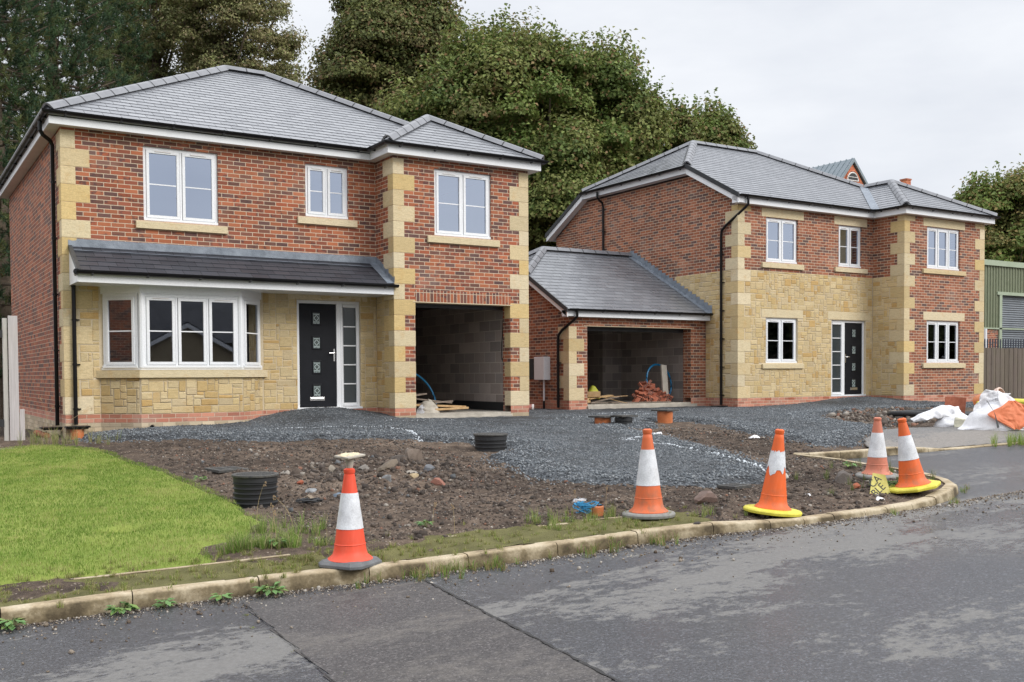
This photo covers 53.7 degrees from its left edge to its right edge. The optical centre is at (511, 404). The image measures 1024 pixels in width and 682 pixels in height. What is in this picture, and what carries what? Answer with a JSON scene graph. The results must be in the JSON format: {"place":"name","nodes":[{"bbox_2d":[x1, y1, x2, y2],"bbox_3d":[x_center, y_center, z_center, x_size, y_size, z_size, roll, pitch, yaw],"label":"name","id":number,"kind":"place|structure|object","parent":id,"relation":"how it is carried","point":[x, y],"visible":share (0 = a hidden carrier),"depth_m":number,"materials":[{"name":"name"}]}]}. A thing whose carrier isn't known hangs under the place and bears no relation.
{"place":"outdoors","nodes":[
{"label":"outdoors","id":0,"kind":"place"},
{"bbox_2d":[0,444,1023,681],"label":"road","id":1,"kind":"structure","parent":0,"point":[918,601],"depth_m":6.48,"materials":[{"name":"grey asphalt"}]},
{"bbox_2d":[0,617,26,629],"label":"gutter weed","id":2,"kind":"object","parent":1,"relation":"on","point":[9,624],"visible":1,"depth_m":6.61,"materials":[{"name":"green plant"}]},
{"bbox_2d":[104,601,139,614],"bbox_3d":[-2.684,1.394,6.951,0.224,0.073,0.235,-1,2,-32],"label":"gutter weed","id":3,"kind":"object","parent":1,"relation":"on","point":[121,609],"visible":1,"depth_m":6.91,"materials":[{"name":"green plant"}]},
{"bbox_2d":[151,598,177,607],"bbox_3d":[-2.424,1.380,7.066,0.177,0.068,0.201,-1,2,-32],"label":"gutter weed","id":4,"kind":"object","parent":1,"relation":"on","point":[165,602],"visible":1,"depth_m":7.05,"materials":[{"name":"green plant"}]},
{"bbox_2d":[209,593,232,600],"bbox_3d":[-2.063,1.368,7.185,0.191,0.053,0.158,-1,2,-32],"label":"gutter weed","id":5,"kind":"object","parent":1,"relation":"on","point":[219,597],"visible":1,"depth_m":7.17,"materials":[{"name":"green plant"}]},
{"bbox_2d":[252,581,288,595],"bbox_3d":[-1.759,1.336,7.326,0.262,0.078,0.259,-1,2,-32],"label":"gutter weed","id":6,"kind":"object","parent":1,"relation":"on","point":[269,590],"visible":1,"depth_m":7.30,"materials":[{"name":"green plant"}]},
{"bbox_2d":[242,601,335,681],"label":"road seam","id":7,"kind":"object","parent":1,"relation":"on","point":[293,645],"visible":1,"depth_m":5.91,"materials":[{"name":"black asphalt"}]},
{"bbox_2d":[244,581,613,681],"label":"road patch","id":8,"kind":"object","parent":1,"relation":"on","point":[399,639],"visible":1,"depth_m":6.01,"materials":[{"name":"grey asphalt"}]},
{"bbox_2d":[2,490,1023,672],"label":"road grit","id":9,"kind":"object","parent":1,"relation":"on","point":[189,605],"visible":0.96,"depth_m":7.99,"materials":[{"name":"gravel"}]},
{"bbox_2d":[425,580,621,681],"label":"road seam","id":10,"kind":"object","parent":1,"relation":"on","point":[552,646],"visible":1,"depth_m":6.04,"materials":[{"name":"black asphalt"}]},
{"bbox_2d":[352,484,969,588],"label":"gutter weeds","id":11,"kind":"object","parent":1,"relation":"on","point":[497,565],"visible":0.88,"depth_m":7.95,"materials":[{"name":"green plant"}]},
{"bbox_2d":[793,442,1018,458],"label":"bellmouth kerb","id":12,"kind":"structure","parent":1,"relation":"on","point":[852,454],"depth_m":14.46,"materials":[{"name":"concrete"}]},
{"bbox_2d":[989,429,1023,446],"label":"edge weeds","id":13,"kind":"object","parent":1,"relation":"on","point":[1010,440],"visible":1,"depth_m":15.31,"materials":[{"name":"green plant"}]},
{"bbox_2d":[0,397,1023,626],"bbox_3d":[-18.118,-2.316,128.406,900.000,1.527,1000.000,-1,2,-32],"label":"ground","id":14,"kind":"structure","parent":0,"point":[125,449],"depth_m":11.01,"materials":[{"name":"soil"}]},
{"bbox_2d":[2,316,24,440],"bbox_3d":[-8.123,-0.405,16.488,0.300,2.090,0.100,-1,2,-32],"label":"gate post","id":15,"kind":"object","parent":14,"relation":"on","point":[10,352],"visible":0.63,"depth_m":16.43,"materials":[{"name":"white wood"}]},
{"bbox_2d":[0,330,3,426],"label":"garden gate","id":16,"kind":"structure","parent":15,"relation":"attached to","point":[1,420],"depth_m":16.36,"materials":[{"name":"black wood"}]},
{"bbox_2d":[0,0,74,420],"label":"pine tree","id":17,"kind":"object","parent":14,"relation":"on","point":[29,11],"visible":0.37,"depth_m":27.65,"materials":[{"name":"green plant"}]},
{"bbox_2d":[33,430,49,437],"bbox_3d":[-8.143,0.505,17.508,0.100,0.125,0.564,-2,2,-42],"label":"clay pipe","id":18,"kind":"object","parent":14,"relation":"on","point":[41,433],"visible":0.56,"depth_m":17.43,"materials":[{"name":"orange ceramic"}]},
{"bbox_2d":[16,425,121,445],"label":"gate weeds","id":19,"kind":"object","parent":14,"relation":"on","point":[55,439],"visible":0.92,"depth_m":15.66,"materials":[{"name":"green plant"}]},
{"bbox_2d":[0,0,137,149],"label":"pine tree","id":20,"kind":"object","parent":14,"relation":"on","point":[83,43],"visible":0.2,"depth_m":30.36,"materials":[{"name":"green plant"}]},
{"bbox_2d":[64,425,90,439],"bbox_3d":[-7.336,0.468,17.074,0.380,0.232,0.300,-1,2,-32],"label":"gully","id":21,"kind":"object","parent":14,"relation":"on","point":[78,428],"visible":0.9,"depth_m":16.98,"materials":[{"name":"orange plastic"}]},
{"bbox_2d":[58,0,172,94],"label":"pine tree","id":22,"kind":"object","parent":14,"relation":"on","point":[134,29],"visible":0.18,"depth_m":34.46,"materials":[{"name":"green plant"}]},
{"bbox_2d":[0,444,261,585],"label":"lawn","id":23,"kind":"structure","parent":14,"relation":"on","point":[124,529],"depth_m":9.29,"materials":[{"name":"green plant"}]},
{"bbox_2d":[85,0,200,92],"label":"slender tree","id":24,"kind":"object","parent":14,"relation":"on","point":[155,60],"visible":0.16,"depth_m":37.00,"materials":[{"name":"green plant"}]},
{"bbox_2d":[204,466,248,472],"bbox_3d":[-3.544,0.798,12.551,0.360,0.039,0.420,4,3,44],"label":"access cover","id":25,"kind":"object","parent":14,"relation":"on","point":[225,469],"visible":0.97,"depth_m":12.45,"materials":[{"name":"black plastic"}]},
{"bbox_2d":[154,0,314,84],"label":"slender tree","id":26,"kind":"object","parent":14,"relation":"on","point":[208,44],"visible":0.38,"depth_m":34.91,"materials":[{"name":"green plant"}]},
{"bbox_2d":[231,471,278,508],"bbox_3d":[-2.733,1.006,10.787,0.494,0.550,0.494,-1,2,-32],"label":"inspection chamber","id":27,"kind":"object","parent":14,"relation":"on","point":[247,487],"visible":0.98,"depth_m":10.59,"materials":[{"name":"black plastic"}]},
{"bbox_2d":[200,508,334,556],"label":"lawn edge grass","id":28,"kind":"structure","parent":14,"relation":"on","point":[236,543],"depth_m":8.49,"materials":[{"name":"green plant"}]},
{"bbox_2d":[0,65,548,439],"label":"detached house","id":29,"kind":"structure","parent":14,"relation":"on","point":[222,244],"depth_m":19.24,"materials":[{"name":"red brick"}]},
{"bbox_2d":[39,426,61,429],"bbox_3d":[-7.952,0.403,17.501,0.380,0.052,0.300,-1,2,-32],"label":"gully","id":30,"kind":"object","parent":29,"relation":"attached to","point":[52,428],"visible":0.76,"depth_m":17.38,"materials":[{"name":"black plastic"}]},
{"bbox_2d":[102,293,138,367],"bbox_3d":[-6.697,-1.268,17.327,0.652,1.270,0.404,-1,2,-13],"label":"window","id":31,"kind":"structure","parent":29,"relation":"in","point":[120,311],"depth_m":17.32,"materials":[{"name":"white plastic"}]},
{"bbox_2d":[143,146,217,224],"bbox_3d":[-5.934,-3.908,18.114,1.318,1.300,0.104,-1,2,-32],"label":"window","id":32,"kind":"structure","parent":29,"relation":"in","point":[180,155],"depth_m":18.09,"materials":[{"name":"white plastic"}]},
{"bbox_2d":[144,293,239,367],"bbox_3d":[-5.600,-1.286,17.713,1.664,1.270,0.104,-1,2,-32],"label":"window","id":33,"kind":"structure","parent":29,"relation":"in","point":[195,339],"depth_m":17.69,"materials":[{"name":"white plastic"}]},
{"bbox_2d":[242,297,261,367],"bbox_3d":[-4.774,-1.315,18.530,0.650,1.270,0.404,7,8,77],"label":"window","id":34,"kind":"structure","parent":29,"relation":"in","point":[251,307],"depth_m":18.53,"materials":[{"name":"white plastic"}]},
{"bbox_2d":[299,303,336,406],"bbox_3d":[-3.740,-0.962,19.550,0.740,1.980,0.111,-1,2,-32],"label":"door","id":35,"kind":"structure","parent":29,"relation":"in","point":[317,322],"depth_m":19.55,"materials":[{"name":"black plastic"}]},
{"bbox_2d":[305,164,347,218],"bbox_3d":[-3.600,-4.114,19.566,0.883,1.000,0.104,-1,2,-32],"label":"window","id":36,"kind":"structure","parent":29,"relation":"in","point":[326,170],"depth_m":19.54,"materials":[{"name":"white plastic"}]},
{"bbox_2d":[416,404,424,412],"bbox_3d":[-1.738,0.086,20.405,0.486,0.208,0.310,-1,2,-32],"label":"plastic bag","id":37,"kind":"object","parent":29,"relation":"on","point":[420,409],"visible":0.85,"depth_m":20.27,"materials":[{"name":"white plastic"}]},
{"bbox_2d":[416,373,436,403],"bbox_3d":[-2.524,-0.364,21.319,2.133,0.883,0.178,-2,2,-36],"label":"water pipe","id":38,"kind":"object","parent":29,"relation":"on","point":[428,385],"visible":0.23,"depth_m":21.87,"materials":[{"name":"blue plastic"}]},
{"bbox_2d":[421,399,439,412],"bbox_3d":[-1.697,0.035,20.466,0.517,0.333,0.431,-1,2,-32],"label":"rubble sack","id":39,"kind":"object","parent":29,"relation":"on","point":[430,405],"visible":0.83,"depth_m":20.35,"materials":[{"name":"plastic"}]},
{"bbox_2d":[435,407,468,410],"bbox_3d":[-1.251,0.075,20.712,0.850,0.040,0.100,-3,3,-40],"label":"timber plank","id":40,"kind":"object","parent":29,"relation":"on","point":[451,408],"visible":1,"depth_m":20.69,"materials":[{"name":"beige wood"}]},
{"bbox_2d":[416,404,465,406],"bbox_3d":[-1.484,0.017,20.706,1.200,0.040,0.120,2,0,-33],"label":"timber plank","id":41,"kind":"object","parent":40,"relation":"on","point":[445,405],"visible":0.46,"depth_m":20.75,"materials":[{"name":"beige wood"}]},
{"bbox_2d":[434,169,490,238],"bbox_3d":[-1.007,-3.999,20.232,1.303,1.300,0.104,-1,2,-32],"label":"window","id":42,"kind":"structure","parent":29,"relation":"in","point":[462,176],"depth_m":20.21,"materials":[{"name":"white plastic"}]},
{"bbox_2d":[262,538,286,545],"bbox_3d":[-1.963,1.139,8.423,0.227,0.065,0.223,-1,2,-32],"label":"weed","id":43,"kind":"object","parent":14,"relation":"on","point":[274,543],"visible":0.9,"depth_m":8.37,"materials":[{"name":"green plant"}]},
{"bbox_2d":[295,497,322,503],"bbox_3d":[-2.055,0.971,10.271,0.248,0.050,0.204,0,2,4],"label":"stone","id":44,"kind":"object","parent":14,"relation":"on","point":[310,500],"visible":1,"depth_m":10.21,"materials":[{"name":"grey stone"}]},
{"bbox_2d":[305,488,316,492],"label":"rock","id":45,"kind":"object","parent":14,"relation":"on","point":[310,490],"visible":0.99,"depth_m":11.03,"materials":[{"name":"white stone"}]},
{"bbox_2d":[0,506,737,608],"bbox_3d":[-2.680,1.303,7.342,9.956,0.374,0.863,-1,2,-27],"label":"verge","id":46,"kind":"structure","parent":14,"relation":"on","point":[545,535],"depth_m":8.20,"materials":[{"name":"green plant"}]},
{"bbox_2d":[73,554,290,579],"bbox_3d":[-2.511,1.292,7.807,1.603,0.154,0.053,-1,2,-25],"label":"verge edging","id":47,"kind":"object","parent":46,"relation":"on","point":[162,569],"visible":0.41,"depth_m":7.77,"materials":[{"name":"concrete"}]},
{"bbox_2d":[318,468,381,569],"bbox_3d":[-1.244,0.854,7.763,0.400,0.745,0.400,1,2,26],"label":"traffic cone","id":48,"kind":"object","parent":46,"relation":"on","point":[350,552],"visible":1,"depth_m":7.68,"materials":[{"name":"orange plastic"}]},
{"bbox_2d":[334,452,364,467],"bbox_3d":[-1.249,0.441,7.749,0.140,0.147,0.245,6,6,23],"label":"plasterers hawk","id":49,"kind":"object","parent":48,"relation":"on","point":[350,457],"visible":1,"depth_m":7.72,"materials":[{"name":"plastic"}]},
{"bbox_2d":[524,498,747,530],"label":"verge grass","id":50,"kind":"structure","parent":46,"relation":"on","point":[555,521],"depth_m":9.26,"materials":[{"name":"green plant"}]},
{"bbox_2d":[622,428,674,519],"bbox_3d":[1.271,0.630,9.454,0.498,0.820,0.498,-2,1,-43],"label":"traffic cone","id":51,"kind":"object","parent":46,"relation":"on","point":[648,504],"visible":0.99,"depth_m":9.37,"materials":[{"name":"orange plastic"}]},
{"bbox_2d":[301,0,468,111],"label":"maple tree","id":52,"kind":"object","parent":14,"relation":"on","point":[370,45],"visible":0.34,"depth_m":44.53,"materials":[{"name":"green plant"}]},
{"bbox_2d":[377,459,397,471],"bbox_3d":[-1.504,0.738,12.143,0.190,0.101,0.372,-14,9,24],"label":"rock","id":53,"kind":"object","parent":14,"relation":"on","point":[389,464],"visible":0.89,"depth_m":12.06,"materials":[{"name":"brown stone"}]},
{"bbox_2d":[390,455,406,461],"bbox_3d":[-1.486,0.724,13.174,0.226,0.152,0.157,-1,2,-31],"label":"rock","id":54,"kind":"object","parent":14,"relation":"on","point":[397,457],"visible":0.26,"depth_m":13.13,"materials":[{"name":"stone"}]},
{"bbox_2d":[404,449,422,460],"bbox_3d":[-1.303,0.711,13.321,0.165,0.271,0.348,3,-2,26],"label":"rock","id":55,"kind":"object","parent":14,"relation":"on","point":[414,454],"visible":0.56,"depth_m":13.22,"materials":[{"name":"brown stone"}]},
{"bbox_2d":[414,520,432,526],"bbox_3d":[-0.789,1.073,9.141,0.185,0.060,0.160,-1,2,-32],"label":"weed","id":56,"kind":"object","parent":14,"relation":"on","point":[423,522],"visible":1,"depth_m":9.13,"materials":[{"name":"green plant"}]},
{"bbox_2d":[423,464,433,471],"bbox_3d":[-1.009,0.790,12.376,0.126,0.126,0.125,0,2,23],"label":"rock","id":57,"kind":"object","parent":14,"relation":"on","point":[428,467],"visible":0.69,"depth_m":12.34,"materials":[{"name":"grey stone"}]},
{"bbox_2d":[431,478,445,485],"bbox_3d":[-0.809,0.873,11.315,0.126,0.105,0.236,-5,11,-42],"label":"rock","id":58,"kind":"object","parent":14,"relation":"on","point":[436,481],"visible":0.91,"depth_m":11.28,"materials":[{"name":"stone"}]},
{"bbox_2d":[0,454,957,626],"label":"kerb","id":59,"kind":"structure","parent":14,"relation":"on","point":[47,611],"depth_m":7.80,"materials":[{"name":"concrete"}]},
{"bbox_2d":[473,433,507,451],"bbox_3d":[-0.309,0.607,14.709,0.504,0.385,0.504,-1,2,-32],"label":"inspection chamber","id":60,"kind":"object","parent":14,"relation":"on","point":[490,442],"visible":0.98,"depth_m":14.51,"materials":[{"name":"black plastic"}]},
{"bbox_2d":[61,396,973,489],"bbox_3d":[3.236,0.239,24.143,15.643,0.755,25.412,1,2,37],"label":"gravel drive","id":61,"kind":"structure","parent":14,"relation":"on","point":[519,420],"depth_m":16.30,"materials":[{"name":"gravel"}]},
{"bbox_2d":[588,415,610,423],"bbox_3d":[1.671,0.398,18.630,0.390,0.405,0.390,1,2,44],"label":"drain riser","id":62,"kind":"object","parent":61,"relation":"on","point":[600,419],"visible":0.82,"depth_m":18.49,"materials":[{"name":"orange plastic"}]},
{"bbox_2d":[651,409,678,423],"bbox_3d":[2.979,0.319,19.705,0.390,0.465,0.390,1,2,44],"label":"drain riser","id":63,"kind":"object","parent":61,"relation":"on","point":[664,415],"visible":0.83,"depth_m":19.58,"materials":[{"name":"orange plastic"}]},
{"bbox_2d":[130,427,919,544],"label":"loose stones","id":64,"kind":"object","parent":14,"relation":"on","point":[452,476],"visible":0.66,"depth_m":11.44,"materials":[{"name":"brown stone"}]},
{"bbox_2d":[373,3,679,250],"bbox_3d":[0.621,-8.317,41.734,12.336,16.168,10.393,0,2,20],"label":"maple tree","id":65,"kind":"object","parent":14,"relation":"on","point":[589,116],"visible":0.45,"depth_m":39.13,"materials":[{"name":"green plant"}]},
{"bbox_2d":[573,501,601,513],"bbox_3d":[0.716,0.969,9.608,0.281,0.108,0.228,0,2,4],"label":"rope","id":66,"kind":"object","parent":14,"relation":"on","point":[585,506],"visible":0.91,"depth_m":9.53,"materials":[{"name":"blue fabric"}]},
{"bbox_2d":[591,505,603,515],"bbox_3d":[0.809,1.002,9.569,0.120,0.100,0.117,-1,2,-32],"label":"clay pipe end","id":67,"kind":"object","parent":14,"relation":"on","point":[598,509],"visible":0.89,"depth_m":9.52,"materials":[{"name":"orange ceramic"}]},
{"bbox_2d":[610,414,637,424],"bbox_3d":[2.041,0.382,18.472,0.370,0.402,0.370,-1,2,-32],"label":"inspection chamber","id":68,"kind":"object","parent":14,"relation":"on","point":[624,419],"visible":0.41,"depth_m":18.34,"materials":[{"name":"black plastic"}]},
{"bbox_2d":[652,87,757,153],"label":"maple tree","id":69,"kind":"object","parent":14,"relation":"on","point":[716,125],"visible":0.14,"depth_m":44.27,"materials":[{"name":"green plant"}]},
{"bbox_2d":[694,490,717,503],"bbox_3d":[1.928,0.935,10.073,0.185,0.168,0.225,1,2,43],"label":"rock","id":70,"kind":"object","parent":14,"relation":"on","point":[706,496],"visible":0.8,"depth_m":10.03,"materials":[{"name":"pink stone"}]},
{"bbox_2d":[717,483,751,489],"bbox_3d":[2.410,0.879,10.966,0.300,0.039,0.240,-2,2,-41],"label":"access cover","id":71,"kind":"object","parent":14,"relation":"on","point":[735,486],"visible":1,"depth_m":10.89,"materials":[{"name":"black plastic"}]},
{"bbox_2d":[529,140,1000,409],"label":"detached house","id":72,"kind":"structure","parent":14,"relation":"on","point":[708,274],"depth_m":27.74,"materials":[{"name":"red brick"}]},
{"bbox_2d":[587,385,599,398],"bbox_3d":[2.104,-0.326,26.149,0.456,0.373,0.328,-1,2,-32],"label":"yellow tarpaulin","id":73,"kind":"object","parent":72,"relation":"on","point":[592,388],"visible":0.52,"depth_m":26.06,"materials":[{"name":"yellow plastic"}]},
{"bbox_2d":[609,401,670,402],"bbox_3d":[3.298,-0.072,26.099,1.900,0.020,0.160,-1,2,-31],"label":"timber plank","id":74,"kind":"object","parent":72,"relation":"on","point":[639,402],"visible":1,"depth_m":25.98,"materials":[{"name":"brown wood"}]},
{"bbox_2d":[646,364,671,393],"bbox_3d":[3.952,-0.615,27.202,0.889,0.997,0.249,-1,2,-32],"label":"water pipe","id":75,"kind":"object","parent":72,"relation":"on","point":[650,367],"visible":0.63,"depth_m":27.29,"materials":[{"name":"blue plastic"}]},
{"bbox_2d":[660,365,668,398],"bbox_3d":[4.044,-0.568,26.800,0.200,1.000,0.050,5,-12,-38],"label":"leaning board","id":76,"kind":"object","parent":72,"relation":"on","point":[664,378],"visible":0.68,"depth_m":26.79,"materials":[{"name":"wood"}]},
{"bbox_2d":[766,217,796,263],"bbox_3d":[7.069,-4.323,26.682,1.198,1.160,0.104,-1,2,-32],"label":"window","id":77,"kind":"structure","parent":72,"relation":"in","point":[780,222],"depth_m":26.66,"materials":[{"name":"white plastic"}]},
{"bbox_2d":[766,318,796,362],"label":"window","id":78,"kind":"structure","parent":72,"relation":"in","point":[780,332],"depth_m":26.74,"materials":[{"name":"white plastic"}]},
{"bbox_2d":[838,225,860,267],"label":"window","id":79,"kind":"structure","parent":72,"relation":"in","point":[848,229],"depth_m":28.08,"materials":[{"name":"white plastic"}]},
{"bbox_2d":[844,323,861,393],"bbox_3d":[9.546,-1.299,28.296,0.735,1.980,0.111,-1,2,-32],"label":"door","id":80,"kind":"structure","parent":72,"relation":"in","point":[853,331],"depth_m":28.31,"materials":[{"name":"black plastic"}]},
{"bbox_2d":[900,178,911,184],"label":"chimney stack","id":81,"kind":"object","parent":72,"relation":"on","point":[906,180],"visible":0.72,"depth_m":49.56,"materials":[{"name":"orange brick"}]},
{"bbox_2d":[926,320,958,362],"bbox_3d":[12.181,-1.789,28.716,1.518,1.185,0.104,-1,2,-32],"label":"window","id":82,"kind":"structure","parent":72,"relation":"in","point":[942,336],"depth_m":28.72,"materials":[{"name":"white plastic"}]},
{"bbox_2d":[927,227,958,270],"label":"window","id":83,"kind":"structure","parent":72,"relation":"in","point":[942,244],"depth_m":28.63,"materials":[{"name":"white plastic"}]},
{"bbox_3d":[2.302,-0.062,25.618,1.100,0.020,0.200,-2,2,-43],"label":"timber plank","id":84,"kind":"object","parent":72,"relation":"on","visible":0},
{"bbox_2d":[589,396,618,403],"bbox_3d":[2.296,-0.129,25.530,0.850,0.021,0.200,-12,6,-23],"label":"timber plank","id":85,"kind":"object","parent":84,"relation":"on","point":[603,399],"visible":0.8,"depth_m":25.47,"materials":[{"name":"brown wood"}]},
{"bbox_2d":[590,395,613,398],"bbox_3d":[2.200,-0.201,25.586,0.800,0.021,0.240,-9,7,-37],"label":"timber plank","id":86,"kind":"object","parent":85,"relation":"on","point":[601,396],"visible":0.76,"depth_m":25.54,"materials":[{"name":"beige wood"}]},
{"bbox_2d":[587,391,600,396],"bbox_3d":[1.817,-0.263,25.404,0.800,0.140,0.160,-1,2,2],"label":"timber plank","id":87,"kind":"object","parent":86,"relation":"on","point":[594,394],"visible":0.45,"depth_m":25.32,"materials":[{"name":"beige wood"}]},
{"bbox_2d":[743,429,801,516],"bbox_3d":[2.512,0.627,9.622,0.549,0.800,0.549,4,2,-32],"label":"traffic cone","id":88,"kind":"object","parent":14,"relation":"on","point":[772,500],"visible":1,"depth_m":9.54,"materials":[{"name":"orange plastic"}]},
{"bbox_2d":[835,470,851,483],"bbox_3d":[3.707,0.841,11.303,0.178,0.196,0.289,2,12,31],"label":"rock","id":89,"kind":"object","parent":14,"relation":"on","point":[840,477],"visible":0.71,"depth_m":11.24,"materials":[{"name":"grey stone"}]},
{"bbox_2d":[793,459,937,494],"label":"island weeds","id":90,"kind":"object","parent":14,"relation":"on","point":[852,487],"visible":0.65,"depth_m":11.45,"materials":[{"name":"green plant"}]},
{"bbox_2d":[855,417,898,479],"bbox_3d":[4.172,0.484,11.555,0.478,0.690,0.478,-3,4,-32],"label":"traffic cone","id":91,"kind":"object","parent":14,"relation":"on","point":[877,461],"visible":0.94,"depth_m":11.48,"materials":[{"name":"orange plastic"}]},
{"bbox_2d":[869,473,889,493],"bbox_3d":[3.808,0.835,10.537,0.244,0.277,0.009,-1,-27,-5],"label":"warning sign","id":92,"kind":"object","parent":14,"relation":"on","point":[879,483],"visible":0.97,"depth_m":10.54,"materials":[{"name":"yellow plastic"}]},
{"bbox_2d":[828,406,937,426],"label":"loose stones","id":93,"kind":"object","parent":14,"relation":"on","point":[867,413],"visible":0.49,"depth_m":20.20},
{"bbox_2d":[889,418,940,493],"bbox_3d":[4.178,0.522,10.531,0.500,0.783,0.508,-1,2,-9],"label":"traffic cone","id":94,"kind":"object","parent":14,"relation":"on","point":[912,478],"visible":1,"depth_m":10.45,"materials":[{"name":"orange plastic"}]},
{"bbox_2d":[886,409,972,416],"bbox_3d":[8.599,0.170,20.474,2.169,0.158,1.313,-1,2,-25],"label":"corrugated hose","id":95,"kind":"object","parent":14,"relation":"on","point":[910,413],"visible":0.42,"depth_m":20.01,"materials":[{"name":"black plastic"}]},
{"bbox_2d":[863,427,1023,447],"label":"footway","id":96,"kind":"structure","parent":14,"relation":"on","point":[935,437],"depth_m":15.93,"materials":[{"name":"grey concrete"}]},
{"bbox_2d":[909,405,967,426],"bbox_3d":[7.497,0.198,17.543,1.165,0.396,0.535,0,2,0],"label":"white sack","id":97,"kind":"object","parent":96,"relation":"on","point":[948,416],"visible":0.81,"depth_m":17.45,"materials":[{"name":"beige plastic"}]},
{"bbox_3d":[8.619,0.109,17.776,0.916,0.541,0.638,-1,2,-32],"label":"black sheeting","id":98,"kind":"object","parent":96,"relation":"on","visible":0},
{"bbox_2d":[973,387,1004,404],"bbox_3d":[8.576,-0.116,18.166,0.280,0.278,0.500,12,-27,-28],"label":"orange drain fitting","id":99,"kind":"object","parent":98,"relation":"on","point":[976,398],"visible":0.22,"depth_m":18.21,"materials":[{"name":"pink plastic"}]},
{"bbox_2d":[945,397,965,413],"bbox_3d":[8.058,0.054,18.426,0.384,0.400,0.050,3,6,0],"label":"clay sheet","id":100,"kind":"object","parent":14,"relation":"on","point":[960,402],"visible":0.48,"depth_m":18.42,"materials":[{"name":"orange ceramic"}]},
{"bbox_2d":[952,153,1023,339],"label":"maple tree","id":101,"kind":"object","parent":14,"relation":"on","point":[1004,233],"visible":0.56,"depth_m":50.19,"materials":[{"name":"green plant"}]},
{"bbox_2d":[958,389,1023,430],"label":"builders bag","id":102,"kind":"object","parent":14,"relation":"on","point":[996,410],"visible":1,"depth_m":16.59,"materials":[{"name":"white plastic"}]},
{"bbox_2d":[983,259,1023,347],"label":"industrial shed","id":103,"kind":"structure","parent":14,"relation":"on","point":[1003,280],"depth_m":42.02,"materials":[{"name":"green metal"}]},
{"bbox_2d":[983,348,1023,396],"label":"timber fence","id":104,"kind":"object","parent":14,"relation":"on","point":[1004,369],"visible":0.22,"depth_m":36.61,"materials":[{"name":"beige wood"}]},
{"bbox_2d":[984,339,1023,348],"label":"palisade fence","id":105,"kind":"object","parent":14,"relation":"on","point":[1003,343],"visible":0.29,"depth_m":37.71,"materials":[{"name":"grey metal"}]},
{"bbox_2d":[1,0,1023,197],"label":"sky","id":106,"kind":"structure","parent":0,"point":[930,93],"materials":[{"name":"white"}]},
{"bbox_2d":[812,158,867,186],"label":"brick gable building","id":107,"kind":"structure","parent":0,"point":[849,169],"depth_m":59.76,"materials":[{"name":"grey metal"}]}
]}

